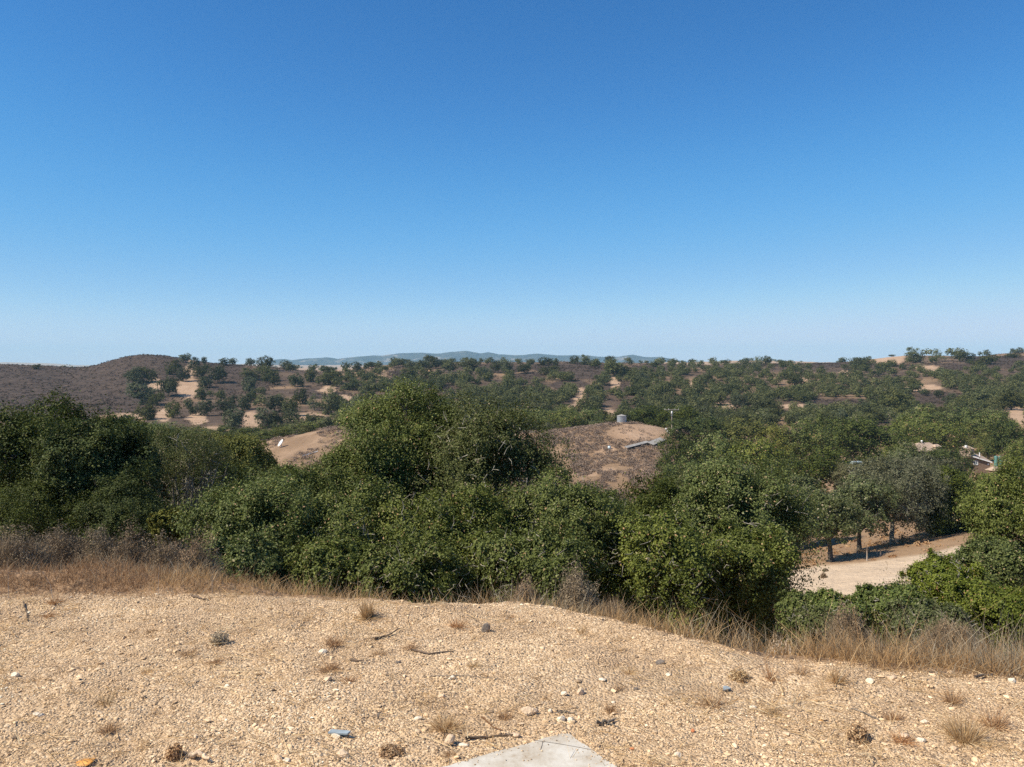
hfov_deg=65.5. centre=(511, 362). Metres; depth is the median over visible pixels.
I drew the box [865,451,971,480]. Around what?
oak tree
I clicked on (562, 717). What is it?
loose stone
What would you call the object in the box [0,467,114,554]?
bush
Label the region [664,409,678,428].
utility pole
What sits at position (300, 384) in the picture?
oak tree
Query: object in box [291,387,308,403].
oak tree
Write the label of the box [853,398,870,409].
oak tree
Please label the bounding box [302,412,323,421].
oak tree
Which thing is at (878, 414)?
oak tree
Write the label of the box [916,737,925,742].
loose stone
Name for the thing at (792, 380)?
oak tree
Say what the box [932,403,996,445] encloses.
oak tree
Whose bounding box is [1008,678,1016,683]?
loose stone
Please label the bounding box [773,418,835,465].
oak tree
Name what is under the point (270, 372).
oak tree
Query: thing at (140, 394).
oak tree
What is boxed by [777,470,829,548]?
oak tree
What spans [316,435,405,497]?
oak tree
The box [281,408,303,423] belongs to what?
oak tree
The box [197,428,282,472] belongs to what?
oak tree
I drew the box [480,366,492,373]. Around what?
oak tree
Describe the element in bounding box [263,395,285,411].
oak tree
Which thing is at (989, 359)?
oak tree
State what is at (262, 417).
oak tree
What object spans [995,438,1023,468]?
oak tree
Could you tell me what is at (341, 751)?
loose stone
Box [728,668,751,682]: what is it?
weed
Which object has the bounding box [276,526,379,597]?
bush
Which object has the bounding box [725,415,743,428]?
oak tree
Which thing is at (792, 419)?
oak tree
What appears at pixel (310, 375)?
oak tree
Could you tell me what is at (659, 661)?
loose stone
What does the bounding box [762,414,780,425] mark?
oak tree
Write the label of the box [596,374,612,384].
oak tree
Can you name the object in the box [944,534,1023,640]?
leafy bush
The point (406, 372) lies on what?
oak tree
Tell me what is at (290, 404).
oak tree
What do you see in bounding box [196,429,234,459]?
oak tree
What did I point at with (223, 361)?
oak tree
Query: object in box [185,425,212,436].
oak tree
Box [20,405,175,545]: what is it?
oak tree
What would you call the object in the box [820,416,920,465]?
oak tree
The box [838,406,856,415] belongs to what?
oak tree
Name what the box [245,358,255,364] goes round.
oak tree
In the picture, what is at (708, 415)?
oak tree
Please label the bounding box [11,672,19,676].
loose stone
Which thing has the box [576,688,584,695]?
loose stone
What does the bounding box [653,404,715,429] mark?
oak tree
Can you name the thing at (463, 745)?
loose stone
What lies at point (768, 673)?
grass tuft
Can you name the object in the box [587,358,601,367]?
oak tree
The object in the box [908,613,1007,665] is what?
dry bush
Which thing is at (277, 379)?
oak tree
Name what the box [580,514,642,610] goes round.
oak tree
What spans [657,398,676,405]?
oak tree
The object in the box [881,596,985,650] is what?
leafy bush
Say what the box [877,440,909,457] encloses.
oak tree
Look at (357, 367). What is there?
oak tree
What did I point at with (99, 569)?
rusty grass
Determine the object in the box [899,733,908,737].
loose stone
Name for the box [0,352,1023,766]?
ground
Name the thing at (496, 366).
oak tree
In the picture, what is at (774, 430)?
oak tree
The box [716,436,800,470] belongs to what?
oak tree
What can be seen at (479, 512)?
oak tree
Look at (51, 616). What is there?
grass tuft
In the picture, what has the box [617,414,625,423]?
water tank
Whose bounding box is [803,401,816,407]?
oak tree
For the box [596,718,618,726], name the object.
dead twig
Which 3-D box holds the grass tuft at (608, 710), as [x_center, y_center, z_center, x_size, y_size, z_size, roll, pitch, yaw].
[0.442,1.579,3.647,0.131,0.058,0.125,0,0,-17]
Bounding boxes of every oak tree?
[0,385,136,538]
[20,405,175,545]
[31,364,42,368]
[102,415,162,427]
[122,365,145,382]
[124,380,157,404]
[125,419,192,557]
[131,402,161,419]
[138,366,158,382]
[140,415,240,560]
[147,392,164,404]
[150,421,190,432]
[154,373,181,395]
[161,465,348,590]
[164,360,181,374]
[164,399,181,417]
[164,448,256,552]
[175,366,191,380]
[178,353,191,362]
[182,398,192,408]
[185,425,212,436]
[188,357,200,368]
[188,406,198,414]
[190,363,210,377]
[193,399,215,415]
[194,386,209,399]
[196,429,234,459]
[197,376,214,386]
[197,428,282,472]
[201,356,206,363]
[203,425,239,436]
[207,364,227,382]
[213,390,225,398]
[215,398,236,414]
[218,357,229,364]
[221,405,249,428]
[223,395,237,405]
[229,357,237,364]
[232,424,270,439]
[235,393,255,409]
[235,462,294,492]
[239,367,262,378]
[241,375,259,391]
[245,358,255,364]
[250,454,377,522]
[252,428,282,439]
[253,406,276,426]
[255,355,275,368]
[260,373,268,382]
[261,366,280,381]
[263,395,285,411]
[264,410,285,423]
[268,426,295,436]
[269,375,280,384]
[271,422,288,430]
[278,360,292,368]
[280,461,416,598]
[281,396,301,414]
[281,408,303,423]
[287,418,305,434]
[288,373,300,386]
[289,422,316,433]
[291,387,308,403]
[296,376,304,386]
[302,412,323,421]
[304,367,317,381]
[306,392,319,409]
[311,368,477,518]
[315,372,331,384]
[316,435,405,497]
[319,416,332,428]
[320,390,342,414]
[325,370,340,383]
[330,370,342,382]
[341,367,353,374]
[342,526,485,603]
[348,396,361,404]
[349,362,361,371]
[368,361,378,367]
[369,475,537,603]
[391,359,402,365]
[398,366,416,377]
[400,387,480,507]
[404,377,587,583]
[406,361,417,368]
[415,360,429,366]
[420,368,434,377]
[423,354,435,361]
[425,357,443,368]
[440,359,459,371]
[462,359,478,370]
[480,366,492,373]
[489,360,502,372]
[492,454,642,609]
[499,359,513,371]
[506,394,518,407]
[509,408,544,430]
[516,363,531,373]
[524,406,563,429]
[533,400,552,414]
[535,365,560,374]
[536,356,551,364]
[539,423,560,429]
[546,404,588,428]
[550,358,561,365]
[562,370,576,380]
[569,355,578,363]
[575,397,592,411]
[575,406,604,425]
[578,354,589,364]
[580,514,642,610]
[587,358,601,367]
[587,396,602,405]
[588,504,743,644]
[595,410,609,421]
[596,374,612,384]
[603,488,646,517]
[604,355,615,360]
[604,359,625,375]
[612,410,630,420]
[614,462,711,614]
[620,365,630,375]
[627,402,679,427]
[647,361,659,366]
[647,447,837,651]
[652,434,703,475]
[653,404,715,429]
[655,456,704,488]
[656,416,737,443]
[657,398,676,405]
[669,459,715,489]
[670,392,686,403]
[675,428,755,467]
[688,359,700,368]
[697,400,711,411]
[698,512,805,651]
[700,412,718,426]
[705,409,721,416]
[706,392,728,404]
[706,453,759,473]
[710,413,783,454]
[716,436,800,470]
[719,404,733,415]
[720,411,732,417]
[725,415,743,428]
[729,393,747,408]
[732,411,748,420]
[738,357,751,364]
[749,360,763,368]
[751,393,774,408]
[754,422,798,463]
[754,453,800,476]
[754,463,797,501]
[755,407,771,416]
[757,407,774,415]
[761,355,771,363]
[762,400,779,412]
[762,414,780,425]
[770,408,785,419]
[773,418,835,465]
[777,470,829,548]
[781,442,858,492]
[782,411,794,425]
[786,371,802,385]
[786,414,799,423]
[791,486,867,561]
[796,414,818,429]
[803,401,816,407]
[808,413,861,460]
[812,407,830,415]
[817,413,830,427]
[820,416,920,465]
[825,411,843,418]
[828,454,903,510]
[829,472,909,551]
[833,407,847,420]
[835,442,958,544]
[838,357,846,361]
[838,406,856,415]
[848,357,873,365]
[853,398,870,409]
[855,377,871,388]
[855,411,876,424]
[862,388,871,399]
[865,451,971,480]
[868,410,884,421]
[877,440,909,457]
[878,388,913,409]
[879,362,891,370]
[882,407,898,422]
[882,414,933,451]
[884,450,912,461]
[886,439,929,460]
[891,404,951,443]
[891,405,910,414]
[896,457,979,536]
[902,435,927,442]
[903,347,925,362]
[906,377,918,384]
[918,419,974,452]
[919,389,930,394]
[919,443,976,471]
[928,354,946,361]
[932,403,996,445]
[932,406,950,415]
[933,389,943,397]
[941,391,957,404]
[945,402,957,416]
[950,349,968,360]
[951,450,1023,646]
[953,403,969,419]
[953,468,1011,493]
[960,387,988,400]
[965,352,975,359]
[965,429,1001,460]
[966,410,1021,444]
[970,359,983,365]
[977,417,1023,456]
[979,354,1000,363]
[981,469,1023,483]
[983,349,990,354]
[986,407,1009,414]
[994,390,1023,409]
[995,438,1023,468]
[1004,353,1021,357]
[1009,460,1023,472]
[1013,347,1023,352]
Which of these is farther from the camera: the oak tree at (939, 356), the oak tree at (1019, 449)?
the oak tree at (939, 356)
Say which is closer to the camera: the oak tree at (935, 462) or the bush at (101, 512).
the bush at (101, 512)
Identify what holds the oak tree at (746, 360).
on the ground at (846, 574)
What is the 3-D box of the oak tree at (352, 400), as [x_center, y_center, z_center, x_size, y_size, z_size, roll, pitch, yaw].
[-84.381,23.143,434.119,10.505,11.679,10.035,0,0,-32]
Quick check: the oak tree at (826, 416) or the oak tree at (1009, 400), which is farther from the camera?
the oak tree at (1009, 400)
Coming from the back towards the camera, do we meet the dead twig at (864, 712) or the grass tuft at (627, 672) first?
the grass tuft at (627, 672)
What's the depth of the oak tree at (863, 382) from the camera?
509.42 m
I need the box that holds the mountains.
[258,351,686,364]
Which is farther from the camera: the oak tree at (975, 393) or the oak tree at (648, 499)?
the oak tree at (975, 393)
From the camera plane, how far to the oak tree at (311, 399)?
426.77 m
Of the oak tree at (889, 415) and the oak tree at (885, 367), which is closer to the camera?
the oak tree at (889, 415)
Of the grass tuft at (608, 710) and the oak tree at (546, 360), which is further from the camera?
the oak tree at (546, 360)
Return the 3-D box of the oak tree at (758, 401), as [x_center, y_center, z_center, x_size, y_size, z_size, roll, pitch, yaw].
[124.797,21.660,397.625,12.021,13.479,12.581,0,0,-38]
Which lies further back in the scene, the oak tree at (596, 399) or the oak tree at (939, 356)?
the oak tree at (939, 356)
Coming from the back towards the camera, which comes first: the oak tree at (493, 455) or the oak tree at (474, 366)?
the oak tree at (474, 366)
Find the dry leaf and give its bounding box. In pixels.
[76,758,95,765]
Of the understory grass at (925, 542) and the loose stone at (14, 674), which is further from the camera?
the understory grass at (925, 542)
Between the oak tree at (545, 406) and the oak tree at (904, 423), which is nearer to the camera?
the oak tree at (904, 423)
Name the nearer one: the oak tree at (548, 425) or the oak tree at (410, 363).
the oak tree at (548, 425)
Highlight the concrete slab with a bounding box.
[443,734,615,766]
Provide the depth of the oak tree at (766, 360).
780.19 m
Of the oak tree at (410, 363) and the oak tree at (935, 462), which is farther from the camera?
the oak tree at (410, 363)
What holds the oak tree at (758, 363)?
on the ground at (846, 574)
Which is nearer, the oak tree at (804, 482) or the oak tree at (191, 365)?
the oak tree at (804, 482)
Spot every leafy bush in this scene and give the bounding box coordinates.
[146,504,187,552]
[460,516,612,605]
[773,588,815,654]
[784,602,849,652]
[805,586,874,634]
[852,579,934,658]
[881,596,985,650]
[894,546,990,604]
[939,573,1023,659]
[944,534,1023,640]
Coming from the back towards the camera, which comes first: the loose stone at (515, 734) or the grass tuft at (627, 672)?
the grass tuft at (627, 672)
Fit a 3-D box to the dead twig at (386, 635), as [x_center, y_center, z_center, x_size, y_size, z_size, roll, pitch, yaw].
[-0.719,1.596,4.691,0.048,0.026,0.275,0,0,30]
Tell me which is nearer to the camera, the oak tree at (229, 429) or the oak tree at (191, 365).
the oak tree at (229, 429)
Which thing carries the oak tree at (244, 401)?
on the ground at (846, 574)
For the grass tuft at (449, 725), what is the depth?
3.47 m
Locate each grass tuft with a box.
[31,595,70,606]
[35,611,60,620]
[90,720,126,739]
[91,684,120,708]
[138,665,159,676]
[173,646,200,656]
[205,656,227,665]
[306,657,348,676]
[317,633,355,650]
[339,676,356,684]
[350,596,382,621]
[367,646,394,655]
[392,642,419,651]
[420,710,471,741]
[437,747,461,765]
[445,616,475,631]
[458,658,483,668]
[495,708,517,720]
[574,620,590,635]
[598,699,619,715]
[611,676,626,693]
[619,663,641,674]
[687,687,743,714]
[754,702,788,719]
[756,651,782,680]
[786,655,818,678]
[820,662,854,688]
[878,704,911,726]
[883,727,922,752]
[919,702,1011,752]
[929,679,972,705]
[967,700,1017,739]
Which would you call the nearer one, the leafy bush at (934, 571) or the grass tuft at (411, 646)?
the grass tuft at (411, 646)
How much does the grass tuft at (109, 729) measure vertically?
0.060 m
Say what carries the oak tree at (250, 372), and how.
on the ground at (846, 574)
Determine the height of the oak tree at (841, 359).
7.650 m
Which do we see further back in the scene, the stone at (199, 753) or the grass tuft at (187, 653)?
the grass tuft at (187, 653)
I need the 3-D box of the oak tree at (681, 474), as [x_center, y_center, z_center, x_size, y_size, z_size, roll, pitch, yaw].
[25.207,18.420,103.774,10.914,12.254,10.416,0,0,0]
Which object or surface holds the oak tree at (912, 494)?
on the ground at (846, 574)
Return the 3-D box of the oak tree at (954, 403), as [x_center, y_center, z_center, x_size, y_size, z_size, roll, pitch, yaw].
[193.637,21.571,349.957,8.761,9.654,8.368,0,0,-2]
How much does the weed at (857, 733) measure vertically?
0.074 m
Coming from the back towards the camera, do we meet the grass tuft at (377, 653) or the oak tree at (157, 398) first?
the oak tree at (157, 398)
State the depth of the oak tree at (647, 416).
277.55 m
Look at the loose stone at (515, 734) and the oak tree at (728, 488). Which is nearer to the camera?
the loose stone at (515, 734)
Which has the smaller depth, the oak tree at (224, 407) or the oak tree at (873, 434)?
the oak tree at (873, 434)
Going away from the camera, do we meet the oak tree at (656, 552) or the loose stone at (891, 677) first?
the loose stone at (891, 677)
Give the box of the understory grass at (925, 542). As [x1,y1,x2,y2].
[763,486,974,646]
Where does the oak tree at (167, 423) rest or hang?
on the ground at (846, 574)
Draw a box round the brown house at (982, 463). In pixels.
[959,445,991,472]
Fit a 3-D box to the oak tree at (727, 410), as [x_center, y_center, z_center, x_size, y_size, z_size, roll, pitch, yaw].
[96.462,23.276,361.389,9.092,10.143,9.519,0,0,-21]
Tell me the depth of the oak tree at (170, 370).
604.51 m
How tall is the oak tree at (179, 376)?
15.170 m
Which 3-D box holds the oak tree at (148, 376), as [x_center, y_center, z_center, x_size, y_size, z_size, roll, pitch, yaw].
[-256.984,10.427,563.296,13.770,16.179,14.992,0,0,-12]
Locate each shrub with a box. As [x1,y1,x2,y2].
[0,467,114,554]
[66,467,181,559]
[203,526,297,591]
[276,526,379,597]
[820,572,827,577]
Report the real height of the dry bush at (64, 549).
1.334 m
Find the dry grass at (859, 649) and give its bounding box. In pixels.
[11,542,1023,681]
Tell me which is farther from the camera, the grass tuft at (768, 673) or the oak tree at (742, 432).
the oak tree at (742, 432)
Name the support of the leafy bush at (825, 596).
on the ground at (846, 574)
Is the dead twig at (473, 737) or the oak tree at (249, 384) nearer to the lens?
the dead twig at (473, 737)
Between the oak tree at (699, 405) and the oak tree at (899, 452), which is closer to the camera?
the oak tree at (899, 452)
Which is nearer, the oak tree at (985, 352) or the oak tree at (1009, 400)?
the oak tree at (1009, 400)
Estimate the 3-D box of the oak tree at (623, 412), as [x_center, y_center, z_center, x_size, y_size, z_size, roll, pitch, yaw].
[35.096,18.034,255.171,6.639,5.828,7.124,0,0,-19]
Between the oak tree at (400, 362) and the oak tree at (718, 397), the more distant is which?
the oak tree at (400, 362)
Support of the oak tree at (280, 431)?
on the ground at (846, 574)
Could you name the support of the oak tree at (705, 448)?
on the ground at (846, 574)
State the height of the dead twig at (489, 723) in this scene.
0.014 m
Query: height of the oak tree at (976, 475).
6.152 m
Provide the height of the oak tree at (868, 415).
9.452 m
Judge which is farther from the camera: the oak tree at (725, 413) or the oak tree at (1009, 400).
the oak tree at (1009, 400)
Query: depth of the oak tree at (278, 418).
336.51 m
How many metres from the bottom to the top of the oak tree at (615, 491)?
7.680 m
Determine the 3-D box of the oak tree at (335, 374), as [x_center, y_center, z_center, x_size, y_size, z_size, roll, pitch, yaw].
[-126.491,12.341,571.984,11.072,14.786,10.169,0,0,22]
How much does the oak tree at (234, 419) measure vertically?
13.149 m
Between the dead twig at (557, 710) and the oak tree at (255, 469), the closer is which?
the dead twig at (557, 710)
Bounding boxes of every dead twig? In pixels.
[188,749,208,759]
[191,594,207,599]
[372,628,400,639]
[410,648,454,654]
[424,675,498,678]
[464,732,512,739]
[481,716,502,730]
[554,709,572,712]
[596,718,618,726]
[852,708,878,719]
[973,670,998,678]
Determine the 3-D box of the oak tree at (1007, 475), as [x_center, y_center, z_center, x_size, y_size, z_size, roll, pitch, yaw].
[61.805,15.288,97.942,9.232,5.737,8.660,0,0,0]
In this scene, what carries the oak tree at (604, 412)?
on the ground at (846, 574)
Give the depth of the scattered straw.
3.78 m
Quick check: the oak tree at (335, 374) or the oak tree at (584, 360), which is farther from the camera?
the oak tree at (584, 360)
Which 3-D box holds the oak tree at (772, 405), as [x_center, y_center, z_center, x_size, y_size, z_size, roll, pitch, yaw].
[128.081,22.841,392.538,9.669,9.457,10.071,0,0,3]
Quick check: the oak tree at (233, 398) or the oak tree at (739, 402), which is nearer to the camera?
the oak tree at (739, 402)
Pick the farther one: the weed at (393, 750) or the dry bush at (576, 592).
the dry bush at (576, 592)
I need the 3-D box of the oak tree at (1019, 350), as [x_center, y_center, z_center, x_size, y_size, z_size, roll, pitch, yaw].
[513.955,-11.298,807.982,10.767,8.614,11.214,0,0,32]
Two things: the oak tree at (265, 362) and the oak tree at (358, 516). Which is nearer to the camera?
the oak tree at (358, 516)
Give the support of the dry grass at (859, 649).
on the ground at (846, 574)
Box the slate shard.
[328,729,350,734]
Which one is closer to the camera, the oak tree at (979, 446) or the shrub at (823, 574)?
the shrub at (823, 574)
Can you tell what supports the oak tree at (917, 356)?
on the ground at (846, 574)
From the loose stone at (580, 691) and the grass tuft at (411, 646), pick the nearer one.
the loose stone at (580, 691)
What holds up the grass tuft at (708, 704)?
on the ground at (846, 574)
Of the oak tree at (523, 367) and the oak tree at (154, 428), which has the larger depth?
the oak tree at (523, 367)
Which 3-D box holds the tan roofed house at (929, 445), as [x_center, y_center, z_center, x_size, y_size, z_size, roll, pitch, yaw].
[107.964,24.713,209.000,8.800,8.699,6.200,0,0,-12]
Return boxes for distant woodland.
[62,347,1023,432]
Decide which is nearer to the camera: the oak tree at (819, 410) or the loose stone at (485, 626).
the loose stone at (485, 626)
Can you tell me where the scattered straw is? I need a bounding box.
[0,573,1023,766]
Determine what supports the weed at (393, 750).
on the ground at (846, 574)
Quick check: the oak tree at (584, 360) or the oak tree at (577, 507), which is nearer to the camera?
the oak tree at (577, 507)
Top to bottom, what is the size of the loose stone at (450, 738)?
0.042 m
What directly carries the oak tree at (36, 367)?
on the ground at (846, 574)
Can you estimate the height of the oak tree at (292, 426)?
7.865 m
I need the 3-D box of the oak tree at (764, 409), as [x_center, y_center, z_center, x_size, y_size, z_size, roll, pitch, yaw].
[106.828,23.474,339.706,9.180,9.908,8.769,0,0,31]
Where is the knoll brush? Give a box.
[265,420,685,522]
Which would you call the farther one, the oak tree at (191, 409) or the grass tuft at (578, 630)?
the oak tree at (191, 409)
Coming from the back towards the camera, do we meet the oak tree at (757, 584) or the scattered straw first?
the oak tree at (757, 584)
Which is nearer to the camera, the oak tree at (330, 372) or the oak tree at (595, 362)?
the oak tree at (330, 372)
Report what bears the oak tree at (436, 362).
on the ground at (846, 574)
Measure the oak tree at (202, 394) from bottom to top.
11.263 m
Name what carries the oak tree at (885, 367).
on the ground at (846, 574)
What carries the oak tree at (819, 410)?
on the ground at (846, 574)
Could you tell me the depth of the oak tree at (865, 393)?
453.99 m
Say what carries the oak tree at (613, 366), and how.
on the ground at (846, 574)
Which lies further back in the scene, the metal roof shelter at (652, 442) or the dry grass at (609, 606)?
the metal roof shelter at (652, 442)
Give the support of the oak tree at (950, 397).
on the ground at (846, 574)
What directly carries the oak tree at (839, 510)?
on the ground at (846, 574)
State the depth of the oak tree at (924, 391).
467.69 m
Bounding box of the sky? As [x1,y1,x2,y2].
[0,0,1023,364]
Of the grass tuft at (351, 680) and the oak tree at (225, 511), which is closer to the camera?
the grass tuft at (351, 680)
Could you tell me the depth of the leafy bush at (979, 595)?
11.69 m
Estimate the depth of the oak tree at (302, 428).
274.53 m
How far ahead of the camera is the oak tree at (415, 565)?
13.97 m
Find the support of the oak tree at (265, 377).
on the ground at (846, 574)
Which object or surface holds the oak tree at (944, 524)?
on the ground at (846, 574)
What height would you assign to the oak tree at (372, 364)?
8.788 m
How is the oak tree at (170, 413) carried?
on the ground at (846, 574)
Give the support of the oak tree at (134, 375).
on the ground at (846, 574)
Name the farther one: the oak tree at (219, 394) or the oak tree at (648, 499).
the oak tree at (219, 394)
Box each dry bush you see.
[0,522,63,570]
[36,519,94,569]
[65,522,124,567]
[101,515,155,570]
[137,529,190,571]
[173,523,232,579]
[503,573,545,604]
[550,553,603,613]
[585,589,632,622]
[812,599,881,657]
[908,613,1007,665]
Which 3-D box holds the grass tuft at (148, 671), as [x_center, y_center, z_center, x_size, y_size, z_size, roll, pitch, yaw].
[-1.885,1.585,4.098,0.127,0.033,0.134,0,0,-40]
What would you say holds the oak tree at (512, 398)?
on the ground at (846, 574)
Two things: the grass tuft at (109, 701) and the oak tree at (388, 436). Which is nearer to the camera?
the grass tuft at (109, 701)
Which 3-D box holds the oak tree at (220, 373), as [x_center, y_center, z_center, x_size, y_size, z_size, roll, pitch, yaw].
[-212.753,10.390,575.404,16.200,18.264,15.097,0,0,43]
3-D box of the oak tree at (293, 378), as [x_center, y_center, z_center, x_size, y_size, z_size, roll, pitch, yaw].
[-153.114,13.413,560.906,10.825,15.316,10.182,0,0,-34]
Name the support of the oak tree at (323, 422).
on the ground at (846, 574)
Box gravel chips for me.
[0,589,1023,766]
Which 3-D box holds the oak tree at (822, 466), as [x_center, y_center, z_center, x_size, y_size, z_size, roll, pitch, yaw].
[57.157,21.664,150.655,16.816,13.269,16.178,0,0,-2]
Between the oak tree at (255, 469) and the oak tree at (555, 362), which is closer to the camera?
the oak tree at (255, 469)
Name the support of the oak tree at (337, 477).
on the ground at (846, 574)
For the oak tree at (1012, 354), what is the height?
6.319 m
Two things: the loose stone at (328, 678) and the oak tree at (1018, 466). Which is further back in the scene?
the oak tree at (1018, 466)
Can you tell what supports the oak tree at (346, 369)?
on the ground at (846, 574)
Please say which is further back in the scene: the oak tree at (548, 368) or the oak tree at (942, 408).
the oak tree at (548, 368)
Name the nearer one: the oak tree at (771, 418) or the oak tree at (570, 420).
the oak tree at (570, 420)
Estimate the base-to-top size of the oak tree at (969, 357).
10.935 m
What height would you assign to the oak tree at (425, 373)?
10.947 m
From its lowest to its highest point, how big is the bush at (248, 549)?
3.378 m
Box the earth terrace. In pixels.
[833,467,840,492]
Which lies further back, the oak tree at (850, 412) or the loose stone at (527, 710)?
the oak tree at (850, 412)
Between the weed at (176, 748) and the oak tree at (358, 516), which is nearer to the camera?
the weed at (176, 748)
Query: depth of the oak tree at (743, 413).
325.98 m
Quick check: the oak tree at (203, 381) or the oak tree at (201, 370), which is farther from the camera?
the oak tree at (201, 370)
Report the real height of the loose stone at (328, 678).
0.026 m
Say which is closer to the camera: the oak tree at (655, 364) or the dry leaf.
the dry leaf
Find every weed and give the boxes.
[164,742,184,760]
[208,629,229,645]
[378,743,404,758]
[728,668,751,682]
[845,723,870,744]
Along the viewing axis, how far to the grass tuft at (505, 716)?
3.58 m
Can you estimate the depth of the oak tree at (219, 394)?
479.42 m
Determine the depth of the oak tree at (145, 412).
369.46 m
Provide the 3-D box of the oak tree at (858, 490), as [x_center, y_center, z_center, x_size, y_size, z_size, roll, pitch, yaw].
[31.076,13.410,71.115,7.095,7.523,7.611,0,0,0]
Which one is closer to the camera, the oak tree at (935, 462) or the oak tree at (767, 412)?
the oak tree at (935, 462)
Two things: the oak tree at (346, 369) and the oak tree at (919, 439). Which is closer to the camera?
the oak tree at (919, 439)
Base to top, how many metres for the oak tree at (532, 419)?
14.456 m
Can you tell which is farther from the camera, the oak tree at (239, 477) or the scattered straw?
the oak tree at (239, 477)
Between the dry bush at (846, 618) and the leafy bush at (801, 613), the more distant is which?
the leafy bush at (801, 613)
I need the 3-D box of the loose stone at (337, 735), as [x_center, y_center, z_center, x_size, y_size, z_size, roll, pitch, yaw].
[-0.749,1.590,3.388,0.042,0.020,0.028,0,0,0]
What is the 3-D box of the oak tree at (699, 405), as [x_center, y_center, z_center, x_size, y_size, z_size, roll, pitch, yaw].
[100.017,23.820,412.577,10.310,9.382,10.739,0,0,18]
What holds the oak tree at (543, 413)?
on the ground at (846, 574)
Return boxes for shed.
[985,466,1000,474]
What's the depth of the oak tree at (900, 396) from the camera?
383.20 m
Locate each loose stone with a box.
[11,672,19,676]
[33,712,44,716]
[273,754,282,762]
[324,676,331,681]
[331,733,339,738]
[337,749,348,757]
[443,734,454,745]
[458,743,468,746]
[482,623,490,632]
[511,732,519,736]
[520,706,538,715]
[557,716,564,721]
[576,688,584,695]
[655,659,664,664]
[865,678,873,683]
[887,675,897,679]
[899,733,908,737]
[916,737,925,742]
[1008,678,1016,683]
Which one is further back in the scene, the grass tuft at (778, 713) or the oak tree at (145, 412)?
the oak tree at (145, 412)
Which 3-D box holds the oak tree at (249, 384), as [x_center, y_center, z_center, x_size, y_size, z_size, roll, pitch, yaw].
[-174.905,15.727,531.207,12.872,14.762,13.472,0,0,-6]
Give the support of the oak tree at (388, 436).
on the ground at (846, 574)
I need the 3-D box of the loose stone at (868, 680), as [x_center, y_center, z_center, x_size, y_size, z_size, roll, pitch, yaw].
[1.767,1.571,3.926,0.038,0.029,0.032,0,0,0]
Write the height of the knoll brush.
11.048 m
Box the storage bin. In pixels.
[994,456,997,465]
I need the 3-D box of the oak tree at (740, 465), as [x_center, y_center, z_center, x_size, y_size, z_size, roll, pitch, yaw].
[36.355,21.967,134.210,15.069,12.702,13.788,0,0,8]
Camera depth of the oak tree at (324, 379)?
566.30 m
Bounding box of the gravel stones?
[0,591,1023,766]
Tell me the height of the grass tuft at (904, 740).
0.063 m
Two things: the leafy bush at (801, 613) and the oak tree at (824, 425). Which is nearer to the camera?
the leafy bush at (801, 613)
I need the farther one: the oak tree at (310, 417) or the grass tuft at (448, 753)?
the oak tree at (310, 417)
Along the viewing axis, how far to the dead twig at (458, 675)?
4.04 m
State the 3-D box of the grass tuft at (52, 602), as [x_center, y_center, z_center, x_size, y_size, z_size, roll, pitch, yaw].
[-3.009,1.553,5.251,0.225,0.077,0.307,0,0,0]
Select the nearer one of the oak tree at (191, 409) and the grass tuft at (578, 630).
the grass tuft at (578, 630)
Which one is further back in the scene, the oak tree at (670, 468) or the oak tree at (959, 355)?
the oak tree at (959, 355)
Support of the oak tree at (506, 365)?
on the ground at (846, 574)
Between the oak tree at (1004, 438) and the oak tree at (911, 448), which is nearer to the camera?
the oak tree at (911, 448)
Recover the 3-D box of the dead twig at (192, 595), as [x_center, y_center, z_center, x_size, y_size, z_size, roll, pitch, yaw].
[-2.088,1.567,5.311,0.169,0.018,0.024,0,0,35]
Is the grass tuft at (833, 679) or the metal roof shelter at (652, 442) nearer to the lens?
the grass tuft at (833, 679)
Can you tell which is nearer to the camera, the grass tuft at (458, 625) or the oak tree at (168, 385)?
the grass tuft at (458, 625)
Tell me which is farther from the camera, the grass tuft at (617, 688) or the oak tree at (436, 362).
the oak tree at (436, 362)
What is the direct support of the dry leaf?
on the ground at (846, 574)
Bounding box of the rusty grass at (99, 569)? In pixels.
[0,538,258,600]
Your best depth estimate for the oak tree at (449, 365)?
665.54 m
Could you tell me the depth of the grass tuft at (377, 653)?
4.34 m
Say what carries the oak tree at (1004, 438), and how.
on the ground at (846, 574)
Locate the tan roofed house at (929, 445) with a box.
[912,440,944,456]
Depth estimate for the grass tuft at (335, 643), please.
4.48 m
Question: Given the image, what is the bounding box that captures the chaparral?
[0,353,1023,432]
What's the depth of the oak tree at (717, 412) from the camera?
351.01 m
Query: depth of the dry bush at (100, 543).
9.77 m
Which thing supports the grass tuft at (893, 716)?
on the ground at (846, 574)
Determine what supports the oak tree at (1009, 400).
on the ground at (846, 574)
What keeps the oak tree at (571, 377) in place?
on the ground at (846, 574)
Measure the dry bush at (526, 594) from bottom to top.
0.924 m
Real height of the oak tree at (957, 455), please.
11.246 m
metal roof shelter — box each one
[624,441,648,449]
[647,437,665,445]
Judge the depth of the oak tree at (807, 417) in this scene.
301.79 m
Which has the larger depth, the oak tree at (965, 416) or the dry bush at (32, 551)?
the oak tree at (965, 416)
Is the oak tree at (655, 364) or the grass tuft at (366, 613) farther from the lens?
the oak tree at (655, 364)
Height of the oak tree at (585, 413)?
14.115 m
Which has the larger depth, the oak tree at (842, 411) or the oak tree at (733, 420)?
the oak tree at (842, 411)
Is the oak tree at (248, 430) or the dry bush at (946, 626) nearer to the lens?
the dry bush at (946, 626)

